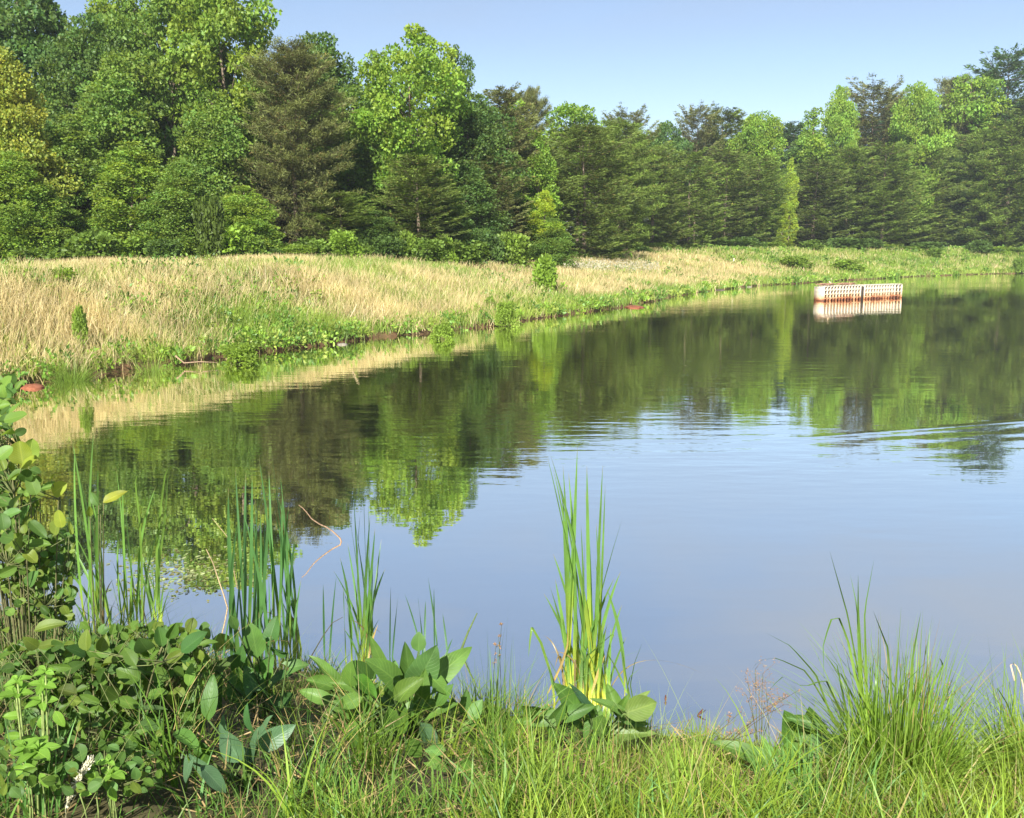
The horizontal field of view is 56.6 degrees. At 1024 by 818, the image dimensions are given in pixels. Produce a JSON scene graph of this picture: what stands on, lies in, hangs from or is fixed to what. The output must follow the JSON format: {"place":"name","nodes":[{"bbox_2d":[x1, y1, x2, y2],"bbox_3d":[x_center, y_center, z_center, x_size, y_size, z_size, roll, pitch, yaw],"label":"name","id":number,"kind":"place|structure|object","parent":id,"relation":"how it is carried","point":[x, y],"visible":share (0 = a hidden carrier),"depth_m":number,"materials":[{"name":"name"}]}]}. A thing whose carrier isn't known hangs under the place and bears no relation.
{"place":"outdoors","nodes":[
{"label":"outdoors","id":0,"kind":"place"},
{"bbox_2d":[0,251,1023,817],"bbox_3d":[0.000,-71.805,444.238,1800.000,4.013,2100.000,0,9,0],"label":"ground","id":1,"kind":"structure","parent":0,"point":[128,805],"depth_m":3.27,"materials":[{"name":"green plant"}]},
{"bbox_2d":[0,665,64,794],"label":"leafy herb","id":2,"kind":"object","parent":1,"relation":"on","point":[43,699],"visible":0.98,"depth_m":2.72,"materials":[{"name":"green plant"}]},
{"bbox_2d":[8,735,60,817],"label":"leafy herb","id":3,"kind":"object","parent":1,"relation":"on","point":[34,744],"visible":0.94,"depth_m":2.57,"materials":[{"name":"green plant"}]},
{"bbox_2d":[0,374,78,697],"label":"alder bush","id":4,"kind":"object","parent":1,"relation":"on","point":[23,557],"visible":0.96,"depth_m":3.46,"materials":[{"name":"green plant"}]},
{"bbox_2d":[0,719,79,817],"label":"sedge clump","id":5,"kind":"object","parent":1,"relation":"on","point":[6,805],"visible":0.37,"depth_m":2.63,"materials":[{"name":"green plant"}]},
{"bbox_2d":[0,150,79,264],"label":"broadleaf tree","id":6,"kind":"object","parent":1,"relation":"on","point":[19,219],"visible":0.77,"depth_m":41.21,"materials":[{"name":"green plant"}]},
{"bbox_2d":[0,0,79,190],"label":"broadleaf tree","id":7,"kind":"object","parent":1,"relation":"on","point":[19,19],"visible":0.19,"depth_m":53.17,"materials":[{"name":"green plant"}]},
{"bbox_2d":[0,46,84,237],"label":"broadleaf tree","id":8,"kind":"object","parent":1,"relation":"on","point":[15,92],"visible":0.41,"depth_m":42.81,"materials":[{"name":"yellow plant"}]},
{"bbox_2d":[0,192,87,261],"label":"broadleaf tree","id":9,"kind":"object","parent":1,"relation":"on","point":[67,234],"visible":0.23,"depth_m":42.29,"materials":[{"name":"green plant"}]},
{"bbox_2d":[25,353,113,383],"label":"grass tussock","id":10,"kind":"object","parent":1,"relation":"on","point":[77,376],"depth_m":18.50,"materials":[{"name":"green plant"}]},
{"bbox_2d":[32,114,137,241],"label":"broadleaf tree","id":11,"kind":"object","parent":1,"relation":"on","point":[70,143],"visible":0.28,"depth_m":44.34,"materials":[{"name":"green plant"}]},
{"bbox_2d":[45,227,126,261],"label":"shrub","id":12,"kind":"object","parent":1,"relation":"on","point":[88,243],"visible":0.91,"depth_m":40.97,"materials":[{"name":"green plant"}]},
{"bbox_2d":[27,12,164,174],"bbox_3d":[-23.769,-15.100,53.578,7.336,13.638,7.134,9,13,42],"label":"broadleaf tree","id":13,"kind":"object","parent":1,"relation":"on","point":[82,57],"visible":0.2,"depth_m":51.31,"materials":[{"name":"green plant"}]},
{"bbox_2d":[79,754,126,817],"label":"leafy herb","id":14,"kind":"object","parent":1,"relation":"on","point":[114,772],"visible":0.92,"depth_m":2.53,"materials":[{"name":"green plant"}]},
{"bbox_2d":[0,617,217,797],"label":"alder bush","id":15,"kind":"object","parent":1,"relation":"on","point":[96,657],"visible":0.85,"depth_m":3.15,"materials":[{"name":"green plant"}]},
{"bbox_2d":[59,49,172,219],"bbox_3d":[-20.696,-12.771,48.710,6.724,10.821,7.636,9,13,42],"label":"broadleaf tree","id":16,"kind":"object","parent":1,"relation":"on","point":[112,127],"visible":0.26,"depth_m":47.47,"materials":[{"name":"green plant"}]},
{"bbox_2d":[74,140,183,258],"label":"broadleaf tree","id":17,"kind":"object","parent":1,"relation":"on","point":[148,170],"visible":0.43,"depth_m":43.98,"materials":[{"name":"green plant"}]},
{"bbox_2d":[84,0,180,162],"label":"broadleaf tree","id":18,"kind":"object","parent":1,"relation":"on","point":[126,7],"visible":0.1,"depth_m":55.98,"materials":[{"name":"green plant"}]},
{"bbox_2d":[97,0,240,171],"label":"broadleaf tree","id":19,"kind":"object","parent":1,"relation":"on","point":[154,9],"visible":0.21,"depth_m":52.98,"materials":[{"name":"green plant"}]},
{"bbox_2d":[143,237,199,259],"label":"shrub","id":20,"kind":"object","parent":1,"relation":"on","point":[161,247],"visible":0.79,"depth_m":41.48,"materials":[{"name":"green plant"}]},
{"bbox_2d":[126,159,225,258],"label":"broadleaf tree","id":21,"kind":"object","parent":1,"relation":"on","point":[178,184],"visible":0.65,"depth_m":43.24,"materials":[{"name":"green plant"}]},
{"bbox_2d":[191,195,225,257],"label":"shrub","id":22,"kind":"object","parent":1,"relation":"on","point":[209,225],"visible":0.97,"depth_m":42.29,"materials":[{"name":"green plant"}]},
{"bbox_2d":[166,88,257,240],"bbox_3d":[-15.579,-11.845,48.703,5.624,9.053,6.387,-2,10,-10],"label":"broadleaf tree","id":23,"kind":"object","parent":1,"relation":"on","point":[212,149],"visible":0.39,"depth_m":47.87,"materials":[{"name":"green plant"}]},
{"bbox_2d":[157,0,290,178],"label":"broadleaf tree","id":24,"kind":"object","parent":1,"relation":"on","point":[228,20],"visible":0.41,"depth_m":51.99,"materials":[{"name":"green plant"}]},
{"bbox_2d":[200,221,257,257],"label":"shrub","id":25,"kind":"object","parent":1,"relation":"on","point":[232,233],"visible":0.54,"depth_m":42.77,"materials":[{"name":"green plant"}]},
{"bbox_2d":[173,673,295,792],"bbox_3d":[-0.817,1.019,2.852,0.354,0.380,0.386,-4,10,-24],"label":"broad leaved plant","id":26,"kind":"object","parent":1,"relation":"on","point":[211,776],"visible":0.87,"depth_m":2.90,"materials":[{"name":"green plant"}]},
{"bbox_2d":[219,342,260,364],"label":"shrub","id":27,"kind":"object","parent":1,"relation":"on","point":[247,352],"visible":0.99,"depth_m":21.35,"materials":[{"name":"green plant"}]},
{"bbox_2d":[207,615,292,725],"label":"broad leaved plant","id":28,"kind":"object","parent":1,"relation":"on","point":[258,639],"visible":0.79,"depth_m":3.89,"materials":[{"name":"green plant"}]},
{"bbox_2d":[220,185,290,249],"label":"broadleaf tree","id":29,"kind":"object","parent":1,"relation":"on","point":[237,210],"visible":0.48,"depth_m":44.72,"materials":[{"name":"green plant"}]},
{"bbox_2d":[158,723,376,817],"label":"sedge clump","id":30,"kind":"object","parent":1,"relation":"on","point":[321,773],"visible":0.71,"depth_m":2.80,"materials":[{"name":"green plant"}]},
{"bbox_2d":[220,34,366,246],"bbox_3d":[-11.434,-13.366,49.530,7.798,11.397,7.388,0,9,0],"label":"pine tree","id":31,"kind":"object","parent":1,"relation":"on","point":[289,68],"visible":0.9,"depth_m":48.26,"materials":[{"name":"green plant"}]},
{"bbox_2d":[252,31,372,216],"bbox_3d":[-12.599,-16.299,59.251,7.730,14.058,7.517,-2,10,-10],"label":"broadleaf tree","id":32,"kind":"object","parent":1,"relation":"on","point":[340,70],"visible":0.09,"depth_m":58.05,"materials":[{"name":"green plant"}]},
{"bbox_2d":[294,189,382,255],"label":"pine tree","id":33,"kind":"object","parent":1,"relation":"on","point":[349,199],"visible":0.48,"depth_m":48.90,"materials":[{"name":"green plant"}]},
{"bbox_2d":[323,229,364,258],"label":"shrub","id":34,"kind":"object","parent":1,"relation":"on","point":[345,242],"visible":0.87,"depth_m":46.07,"materials":[{"name":"green plant"}]},
{"bbox_2d":[298,83,398,241],"bbox_3d":[-9.734,-13.807,55.896,6.997,10.118,7.057,4,10,22],"label":"broadleaf tree","id":35,"kind":"object","parent":1,"relation":"on","point":[360,169],"visible":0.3,"depth_m":54.51,"materials":[{"name":"green plant"}]},
{"bbox_2d":[352,210,402,242],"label":"broadleaf tree","id":36,"kind":"object","parent":1,"relation":"on","point":[386,228],"visible":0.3,"depth_m":49.56,"materials":[{"name":"green plant"}]},
{"bbox_2d":[282,632,482,776],"bbox_3d":[-0.364,1.245,3.725,0.700,0.554,1.212,-6,11,-34],"label":"broad leaved plant","id":37,"kind":"object","parent":1,"relation":"on","point":[436,669],"visible":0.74,"depth_m":3.86,"materials":[{"name":"green plant"}]},
{"bbox_2d":[362,236,407,261],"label":"shrub","id":38,"kind":"object","parent":1,"relation":"on","point":[389,246],"visible":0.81,"depth_m":47.28,"materials":[{"name":"green plant"}]},
{"bbox_2d":[346,23,474,236],"bbox_3d":[-6.107,-15.065,54.030,7.179,13.278,7.713,1,9,8],"label":"broadleaf tree","id":39,"kind":"object","parent":1,"relation":"on","point":[410,124],"visible":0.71,"depth_m":53.00,"materials":[{"name":"green plant"}]},
{"bbox_2d":[364,153,474,259],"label":"pine tree","id":40,"kind":"object","parent":1,"relation":"on","point":[405,187],"visible":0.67,"depth_m":50.71,"materials":[{"name":"green plant"}]},
{"bbox_2d":[407,237,450,263],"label":"shrub","id":41,"kind":"object","parent":1,"relation":"on","point":[429,250],"visible":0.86,"depth_m":48.71,"materials":[{"name":"green plant"}]},
{"bbox_2d":[361,737,543,817],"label":"sedge clump","id":42,"kind":"object","parent":1,"relation":"on","point":[455,789],"visible":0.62,"depth_m":2.85,"materials":[{"name":"green plant"}]},
{"bbox_2d":[436,44,479,201],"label":"broadleaf tree","id":43,"kind":"object","parent":1,"relation":"on","point":[467,72],"visible":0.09,"depth_m":61.14,"materials":[{"name":"green plant"}]},
{"bbox_2d":[423,160,515,258],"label":"pine tree","id":44,"kind":"object","parent":1,"relation":"on","point":[475,185],"visible":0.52,"depth_m":54.24,"materials":[{"name":"green plant"}]},
{"bbox_2d":[449,240,489,267],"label":"shrub","id":45,"kind":"object","parent":1,"relation":"on","point":[477,251],"visible":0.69,"depth_m":51.35,"materials":[{"name":"green plant"}]},
{"bbox_2d":[422,91,531,228],"bbox_3d":[-2.828,-14.198,58.267,7.394,10.413,7.603,5,11,27],"label":"broadleaf tree","id":46,"kind":"object","parent":1,"relation":"on","point":[481,124],"visible":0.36,"depth_m":57.08,"materials":[{"name":"green plant"}]},
{"bbox_2d":[462,155,533,259],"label":"pine tree","id":47,"kind":"object","parent":1,"relation":"on","point":[504,187],"visible":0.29,"depth_m":57.08,"materials":[{"name":"green plant"}]},
{"bbox_2d":[454,635,552,738],"bbox_3d":[-0.094,1.293,4.465,0.504,0.547,0.473,-3,10,-18],"label":"sedge clump","id":48,"kind":"object","parent":1,"relation":"on","point":[505,713],"visible":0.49,"depth_m":4.46,"materials":[{"name":"green plant"}]},
{"bbox_2d":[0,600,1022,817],"bbox_3d":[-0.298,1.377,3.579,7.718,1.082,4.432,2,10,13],"label":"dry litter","id":49,"kind":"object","parent":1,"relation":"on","point":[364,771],"visible":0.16,"depth_m":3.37,"materials":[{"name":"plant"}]},
{"bbox_2d":[472,81,550,246],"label":"pine tree","id":50,"kind":"object","parent":1,"relation":"on","point":[496,96],"visible":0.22,"depth_m":64.01,"materials":[{"name":"green plant"}]},
{"bbox_2d":[0,245,1023,383],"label":"field grass","id":51,"kind":"structure","parent":1,"relation":"on","point":[412,288],"depth_m":30.65,"materials":[{"name":"beige plant"}]},
{"bbox_2d":[0,244,1023,385],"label":"bank weeds","id":52,"kind":"object","parent":1,"relation":"on","point":[248,333],"visible":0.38,"depth_m":28.21,"materials":[{"name":"green plant"}]},
{"bbox_2d":[497,231,533,268],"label":"shrub","id":53,"kind":"object","parent":1,"relation":"on","point":[515,245],"visible":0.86,"depth_m":53.74,"materials":[{"name":"green plant"}]},
{"bbox_2d":[510,84,553,191],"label":"pine tree","id":54,"kind":"object","parent":1,"relation":"on","point":[539,105],"visible":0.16,"depth_m":76.42,"materials":[{"name":"green plant"}]},
{"bbox_2d":[515,128,563,257],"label":"broadleaf tree","id":55,"kind":"object","parent":1,"relation":"on","point":[543,169],"visible":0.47,"depth_m":63.86,"materials":[{"name":"green plant"}]},
{"bbox_2d":[498,135,588,240],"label":"pine tree","id":56,"kind":"object","parent":1,"relation":"on","point":[570,182],"visible":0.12,"depth_m":67.57,"materials":[{"name":"green plant"}]},
{"bbox_2d":[526,190,564,262],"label":"broadleaf tree","id":57,"kind":"object","parent":1,"relation":"on","point":[544,209],"visible":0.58,"depth_m":59.60,"materials":[{"name":"green plant"}]},
{"bbox_2d":[532,252,567,293],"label":"shrub","id":58,"kind":"object","parent":1,"relation":"on","point":[544,272],"visible":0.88,"depth_m":43.16,"materials":[{"name":"green plant"}]},
{"bbox_2d":[527,218,580,268],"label":"broadleaf tree","id":59,"kind":"object","parent":1,"relation":"on","point":[560,242],"visible":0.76,"depth_m":59.05,"materials":[{"name":"green plant"}]},
{"bbox_2d":[543,101,614,249],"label":"broadleaf tree","id":60,"kind":"object","parent":1,"relation":"on","point":[574,111],"visible":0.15,"depth_m":84.85,"materials":[{"name":"green plant"}]},
{"bbox_2d":[459,699,702,817],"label":"sedge clump","id":61,"kind":"object","parent":1,"relation":"on","point":[572,765],"visible":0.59,"depth_m":2.93,"materials":[{"name":"green plant"}]},
{"bbox_2d":[516,682,656,758],"bbox_3d":[0.318,1.354,4.072,0.623,0.399,0.357,0,9,0],"label":"broad leaved plant","id":62,"kind":"object","parent":1,"relation":"on","point":[638,709],"visible":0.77,"depth_m":4.05,"materials":[{"name":"green plant"}]},
{"bbox_2d":[531,121,652,260],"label":"pine tree","id":63,"kind":"object","parent":1,"relation":"on","point":[603,138],"visible":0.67,"depth_m":71.21,"materials":[{"name":"green plant"}]},
{"bbox_2d":[528,445,700,704],"bbox_3d":[0.588,0.926,5.334,0.996,1.490,0.456,0,9,0],"label":"cattail clump","id":64,"kind":"object","parent":1,"relation":"on","point":[591,660],"visible":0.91,"depth_m":5.33,"materials":[{"name":"green plant"}]},
{"bbox_2d":[568,116,680,250],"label":"pine tree","id":65,"kind":"object","parent":1,"relation":"on","point":[635,224],"visible":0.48,"depth_m":84.20,"materials":[{"name":"green plant"}]},
{"bbox_2d":[599,101,661,217],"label":"pine tree","id":66,"kind":"object","parent":1,"relation":"on","point":[632,117],"visible":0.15,"depth_m":100.76,"materials":[{"name":"green plant"}]},
{"bbox_2d":[577,705,687,784],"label":"sedge clump","id":67,"kind":"object","parent":1,"relation":"on","point":[622,750],"visible":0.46,"depth_m":3.71,"materials":[{"name":"green plant"}]},
{"bbox_2d":[610,146,702,248],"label":"pine tree","id":68,"kind":"object","parent":1,"relation":"on","point":[666,215],"visible":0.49,"depth_m":92.29,"materials":[{"name":"green plant"}]},
{"bbox_2d":[646,120,704,238],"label":"broadleaf tree","id":69,"kind":"object","parent":1,"relation":"on","point":[669,129],"visible":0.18,"depth_m":106.52,"materials":[{"name":"green plant"}]},
{"bbox_2d":[648,147,737,246],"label":"pine tree","id":70,"kind":"object","parent":1,"relation":"on","point":[695,156],"visible":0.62,"depth_m":101.38,"materials":[{"name":"green plant"}]},
{"bbox_2d":[673,99,725,239],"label":"pine tree","id":71,"kind":"object","parent":1,"relation":"on","point":[704,132],"visible":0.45,"depth_m":123.17,"materials":[{"name":"green plant"}]},
{"bbox_2d":[617,727,814,817],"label":"sedge clump","id":72,"kind":"object","parent":1,"relation":"on","point":[670,766],"visible":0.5,"depth_m":3.15,"materials":[{"name":"green plant"}]},
{"bbox_2d":[684,104,761,244],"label":"pine tree","id":73,"kind":"object","parent":1,"relation":"on","point":[728,115],"visible":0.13,"depth_m":125.87,"materials":[{"name":"green plant"}]},
{"bbox_2d":[683,143,772,243],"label":"pine tree","id":74,"kind":"object","parent":1,"relation":"on","point":[735,155],"visible":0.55,"depth_m":109.88,"materials":[{"name":"green plant"}]},
{"bbox_2d":[718,110,788,237],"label":"broadleaf tree","id":75,"kind":"object","parent":1,"relation":"on","point":[761,141],"visible":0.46,"depth_m":119.87,"materials":[{"name":"green plant"}]},
{"bbox_2d":[710,153,808,245],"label":"pine tree","id":76,"kind":"object","parent":1,"relation":"on","point":[772,213],"visible":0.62,"depth_m":114.32,"materials":[{"name":"green plant"}]},
{"bbox_2d":[709,707,845,777],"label":"broad leaved plant","id":77,"kind":"object","parent":1,"relation":"on","point":[791,718],"visible":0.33,"depth_m":3.98,"materials":[{"name":"green plant"}]},
{"bbox_2d":[782,156,799,246],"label":"broadleaf tree","id":78,"kind":"object","parent":1,"relation":"on","point":[792,178],"visible":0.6,"depth_m":122.45,"materials":[{"name":"green plant"}]},
{"bbox_2d":[786,107,842,246],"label":"broadleaf tree","id":79,"kind":"object","parent":1,"relation":"on","point":[814,143],"visible":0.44,"depth_m":129.72,"materials":[{"name":"green plant"}]},
{"bbox_2d":[770,157,861,247],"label":"pine tree","id":80,"kind":"object","parent":1,"relation":"on","point":[814,173],"visible":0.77,"depth_m":124.91,"materials":[{"name":"green plant"}]},
{"bbox_2d":[719,726,914,817],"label":"sedge clump","id":81,"kind":"object","parent":1,"relation":"on","point":[816,788],"visible":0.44,"depth_m":3.25,"materials":[{"name":"green plant"}]},
{"bbox_2d":[819,84,863,238],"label":"broadleaf tree","id":82,"kind":"object","parent":1,"relation":"on","point":[839,110],"visible":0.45,"depth_m":135.19,"materials":[{"name":"green plant"}]},
{"bbox_2d":[806,145,903,242],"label":"pine tree","id":83,"kind":"object","parent":1,"relation":"on","point":[854,166],"visible":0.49,"depth_m":129.31,"materials":[{"name":"green plant"}]},
{"bbox_2d":[833,73,909,237],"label":"pine tree","id":84,"kind":"object","parent":1,"relation":"on","point":[887,102],"visible":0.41,"depth_m":141.17,"materials":[{"name":"green plant"}]},
{"bbox_2d":[751,557,1023,804],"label":"sedge clump","id":85,"kind":"object","parent":1,"relation":"on","point":[874,710],"visible":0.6,"depth_m":3.55,"materials":[{"name":"green plant"}]},
{"bbox_2d":[834,139,942,246],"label":"pine tree","id":86,"kind":"object","parent":1,"relation":"on","point":[895,167],"visible":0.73,"depth_m":129.79,"materials":[{"name":"green plant"}]},
{"bbox_2d":[878,81,954,244],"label":"broadleaf tree","id":87,"kind":"object","parent":1,"relation":"on","point":[923,106],"visible":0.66,"depth_m":135.61,"materials":[{"name":"green plant"}]},
{"bbox_2d":[864,145,982,245],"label":"pine tree","id":88,"kind":"object","parent":1,"relation":"on","point":[936,210],"visible":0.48,"depth_m":136.12,"materials":[{"name":"green plant"}]},
{"bbox_2d":[915,72,984,233],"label":"tree","id":89,"kind":"object","parent":1,"relation":"on","point":[946,84],"visible":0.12,"depth_m":148.14,"materials":[{"name":"green plant"}]},
{"bbox_2d":[917,149,1003,246],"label":"pine tree","id":90,"kind":"object","parent":1,"relation":"on","point":[964,207],"visible":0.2,"depth_m":140.29,"materials":[{"name":"green plant"}]},
{"bbox_2d":[903,637,1023,794],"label":"sedge clump","id":91,"kind":"object","parent":1,"relation":"on","point":[1014,748],"visible":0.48,"depth_m":3.71,"materials":[{"name":"green plant"}]},
{"bbox_2d":[934,72,1012,204],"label":"broadleaf tree","id":92,"kind":"object","parent":1,"relation":"on","point":[983,84],"visible":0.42,"depth_m":145.37,"materials":[{"name":"green plant"}]},
{"bbox_2d":[931,129,1023,245],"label":"pine tree","id":93,"kind":"object","parent":1,"relation":"on","point":[973,139],"visible":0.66,"depth_m":139.05,"materials":[{"name":"green plant"}]},
{"bbox_2d":[941,42,1023,245],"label":"pine tree","id":94,"kind":"object","parent":1,"relation":"on","point":[1015,63],"visible":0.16,"depth_m":148.35,"materials":[{"name":"green plant"}]},
{"bbox_2d":[948,115,1023,247],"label":"pine tree","id":95,"kind":"object","parent":1,"relation":"on","point":[1010,137],"visible":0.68,"depth_m":138.20,"materials":[{"name":"green plant"}]},
{"bbox_2d":[0,273,1023,746],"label":"pond water","id":96,"kind":"structure","parent":0,"point":[762,455],"depth_m":10.43,"materials":[{"name":"blue liquid"}]},
{"bbox_2d":[87,490,126,632],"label":"young shoot","id":97,"kind":"object","parent":96,"relation":"on","point":[112,496],"visible":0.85,"depth_m":4.82,"materials":[{"name":"green plant"}]},
{"bbox_2d":[65,433,179,639],"bbox_3d":[-2.513,0.800,6.173,0.606,1.445,0.851,5,11,30],"label":"cattail clump","id":98,"kind":"object","parent":96,"relation":"on","point":[148,592],"visible":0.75,"depth_m":6.18,"materials":[{"name":"green plant"}]},
{"bbox_2d":[107,542,293,601],"bbox_3d":[-2.529,1.273,7.543,1.622,0.020,1.234,3,10,19],"label":"floating weed","id":99,"kind":"object","parent":96,"relation":"on","point":[184,576],"visible":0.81,"depth_m":7.46,"materials":[{"name":"plant"}]},
{"bbox_2d":[210,458,301,695],"bbox_3d":[-1.370,0.945,5.175,0.373,1.505,1.793,-2,10,-11],"label":"cattail clump","id":100,"kind":"object","parent":96,"relation":"on","point":[290,629],"visible":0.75,"depth_m":5.75,"materials":[{"name":"green plant"}]},
{"bbox_2d":[334,493,384,660],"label":"cattail clump","id":101,"kind":"object","parent":96,"relation":"on","point":[366,628],"visible":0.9,"depth_m":5.82,"materials":[{"name":"green plant"}]},
{"bbox_2d":[814,283,902,300],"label":"lattice platform","id":102,"kind":"structure","parent":96,"relation":"in","point":[849,292],"depth_m":50.36,"materials":[{"name":"plastic"}]},
{"bbox_2d":[10,0,1023,234],"label":"sky","id":103,"kind":"structure","parent":0,"point":[784,58],"materials":[{"name":"blue"}]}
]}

